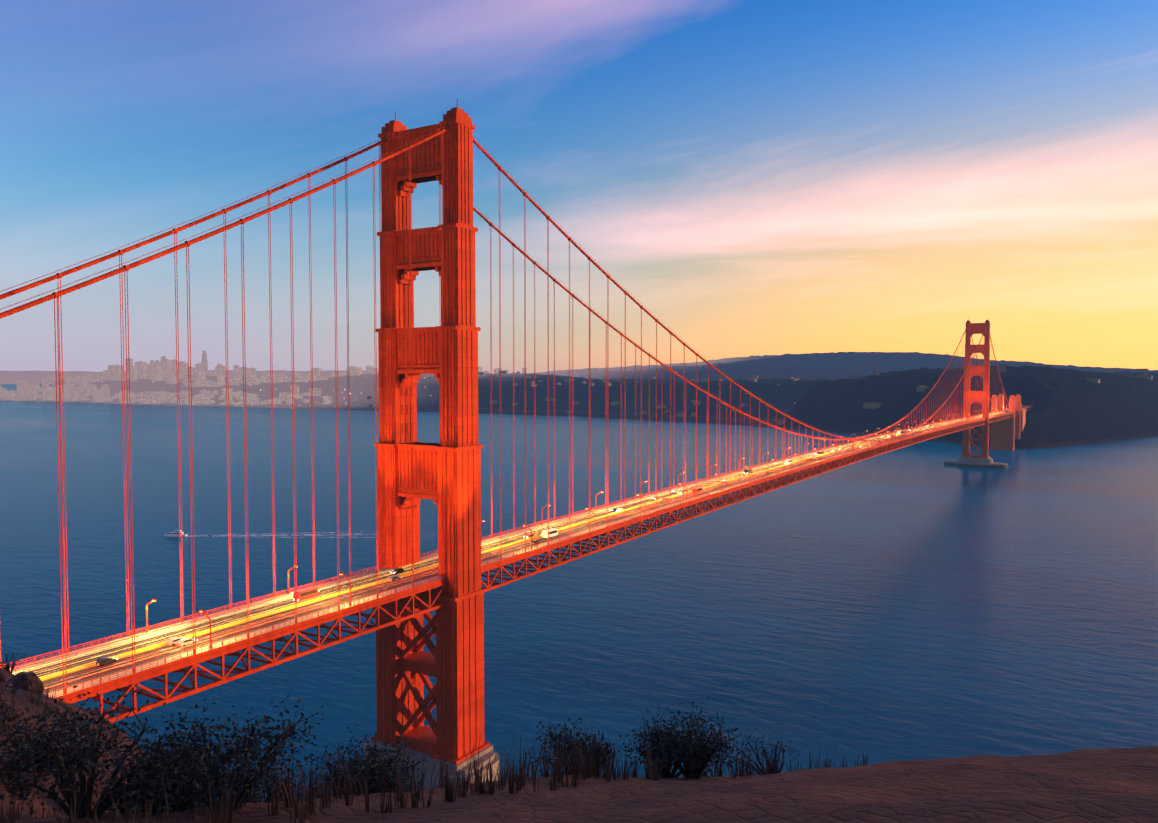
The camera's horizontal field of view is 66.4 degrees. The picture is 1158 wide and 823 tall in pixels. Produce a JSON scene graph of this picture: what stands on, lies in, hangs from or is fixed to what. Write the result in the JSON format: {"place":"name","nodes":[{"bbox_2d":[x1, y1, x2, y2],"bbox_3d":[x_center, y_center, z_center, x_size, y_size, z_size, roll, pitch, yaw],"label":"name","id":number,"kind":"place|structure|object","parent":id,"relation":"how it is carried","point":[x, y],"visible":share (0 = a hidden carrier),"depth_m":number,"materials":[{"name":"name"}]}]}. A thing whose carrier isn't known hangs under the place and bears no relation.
{"place":"outdoors","nodes":[
{"label":"outdoors","id":0,"kind":"place"},
{"bbox_2d":[362,99,499,790],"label":"bridge tower","id":1,"kind":"structure","parent":0,"point":[452,662],"depth_m":296.30,"materials":[{"name":"red metal"}]},
{"bbox_2d":[0,127,1010,694],"bbox_3d":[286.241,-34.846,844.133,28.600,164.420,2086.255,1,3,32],"label":"suspension cables","id":2,"kind":"object","parent":1,"relation":"hanging from","point":[176,247],"visible":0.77,"depth_m":271.91,"materials":[{"name":"red metal"}]},
{"bbox_2d":[62,413,1010,722],"bbox_3d":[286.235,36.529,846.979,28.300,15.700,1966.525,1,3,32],"label":"bridge truss","id":3,"kind":"object","parent":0,"point":[720,501],"visible":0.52,"depth_m":281.54,"materials":[{"name":"red metal"}]},
{"bbox_2d":[10,412,1008,700],"bbox_3d":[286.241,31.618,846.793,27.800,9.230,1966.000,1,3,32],"label":"bridge deck","id":4,"kind":"structure","parent":3,"relation":"on","point":[362,584],"depth_m":259.00,"materials":[{"name":"grey asphalt"}]},
{"bbox_2d":[12,412,996,687],"bbox_3d":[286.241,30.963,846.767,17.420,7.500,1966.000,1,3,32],"label":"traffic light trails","id":5,"kind":"object","parent":4,"relation":"on","point":[358,578],"visible":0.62,"depth_m":256.93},
{"bbox_2d":[1,412,1009,697],"bbox_3d":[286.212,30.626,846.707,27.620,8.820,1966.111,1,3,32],"label":"railings","id":6,"kind":"object","parent":4,"relation":"on","point":[697,496],"visible":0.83,"depth_m":265.36,"materials":[{"name":"red metal"}]},
{"bbox_2d":[0,404,1022,669],"bbox_3d":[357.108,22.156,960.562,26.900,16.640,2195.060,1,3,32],"label":"bridge lamp posts","id":7,"kind":"object","parent":4,"relation":"on","point":[542,524],"visible":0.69,"depth_m":385.39,"materials":[{"name":"metal"}]},
{"bbox_2d":[95,417,981,666],"bbox_3d":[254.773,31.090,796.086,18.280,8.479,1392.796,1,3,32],"label":"vehicles on deck","id":8,"kind":"object","parent":4,"relation":"on","point":[307,593],"visible":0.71,"depth_m":342.65,"materials":[{"name":"grey paint"}]},
{"bbox_2d":[0,384,1157,801],"bbox_3d":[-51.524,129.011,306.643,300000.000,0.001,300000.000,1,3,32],"label":"sea water","id":9,"kind":"structure","parent":0,"point":[920,600],"depth_m":611.43,"materials":[{"name":"blue liquid"}]},
{"bbox_2d":[164,530,186,536],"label":"motor yacht","id":10,"kind":"object","parent":9,"relation":"on","point":[175,533],"visible":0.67,"depth_m":778.67,"materials":[{"name":"white"}]},
{"bbox_2d":[184,531,436,539],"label":"boat wake","id":11,"kind":"object","parent":9,"relation":"on","point":[222,535],"visible":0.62,"depth_m":783.76,"materials":[{"name":"white liquid"}]},
{"bbox_2d":[990,394,1033,450],"bbox_3d":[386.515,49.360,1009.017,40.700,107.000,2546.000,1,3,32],"label":"bridge approaches","id":12,"kind":"structure","parent":9,"relation":"on","point":[1004,434],"depth_m":1687.31,"materials":[{"name":"grey concrete"}]},
{"bbox_2d":[0,668,1157,822],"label":"headland","id":13,"kind":"structure","parent":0,"point":[1114,785],"depth_m":8.57,"materials":[{"name":"brown soil"}]},
{"bbox_2d":[0,671,439,818],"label":"headland rocks","id":14,"kind":"object","parent":13,"relation":"on","point":[34,680],"visible":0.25,"depth_m":19.22,"materials":[{"name":"brown stone"}]},
{"bbox_2d":[0,648,801,821],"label":"bushes","id":15,"kind":"object","parent":13,"relation":"on","point":[180,765],"visible":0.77,"depth_m":7.91,"materials":[{"name":"black plant"}]},
{"bbox_2d":[0,662,906,822],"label":"dry grass tufts","id":16,"kind":"object","parent":13,"relation":"on","point":[287,793],"visible":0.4,"depth_m":8.99,"materials":[{"name":"brown plant"}]},
{"bbox_2d":[0,352,1157,448],"bbox_3d":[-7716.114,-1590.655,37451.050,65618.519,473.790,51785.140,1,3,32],"label":"hills","id":17,"kind":"structure","parent":0,"point":[1072,406],"depth_m":3132.44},
{"bbox_2d":[0,351,526,404],"bbox_3d":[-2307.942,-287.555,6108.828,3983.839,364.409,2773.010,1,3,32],"label":"city buildings","id":18,"kind":"structure","parent":17,"relation":"on","point":[165,369],"depth_m":5168.97,"materials":[{"name":"grey concrete"}]},
{"bbox_2d":[367,365,1152,424],"bbox_3d":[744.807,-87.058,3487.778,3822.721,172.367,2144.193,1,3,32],"label":"distant buildings","id":19,"kind":"structure","parent":17,"relation":"on","point":[868,405],"depth_m":3339.54,"materials":[{"name":"grey"}]},
{"bbox_2d":[0,0,1157,373],"label":"sky","id":20,"kind":"structure","parent":0,"point":[763,177],"materials":[{"name":"blue"}]},
{"bbox_2d":[941,318,1007,467],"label":"bridge tower","id":21,"kind":"structure","parent":0,"point":[983,459],"depth_m":1382.35,"materials":[{"name":"red metal"}]}
]}

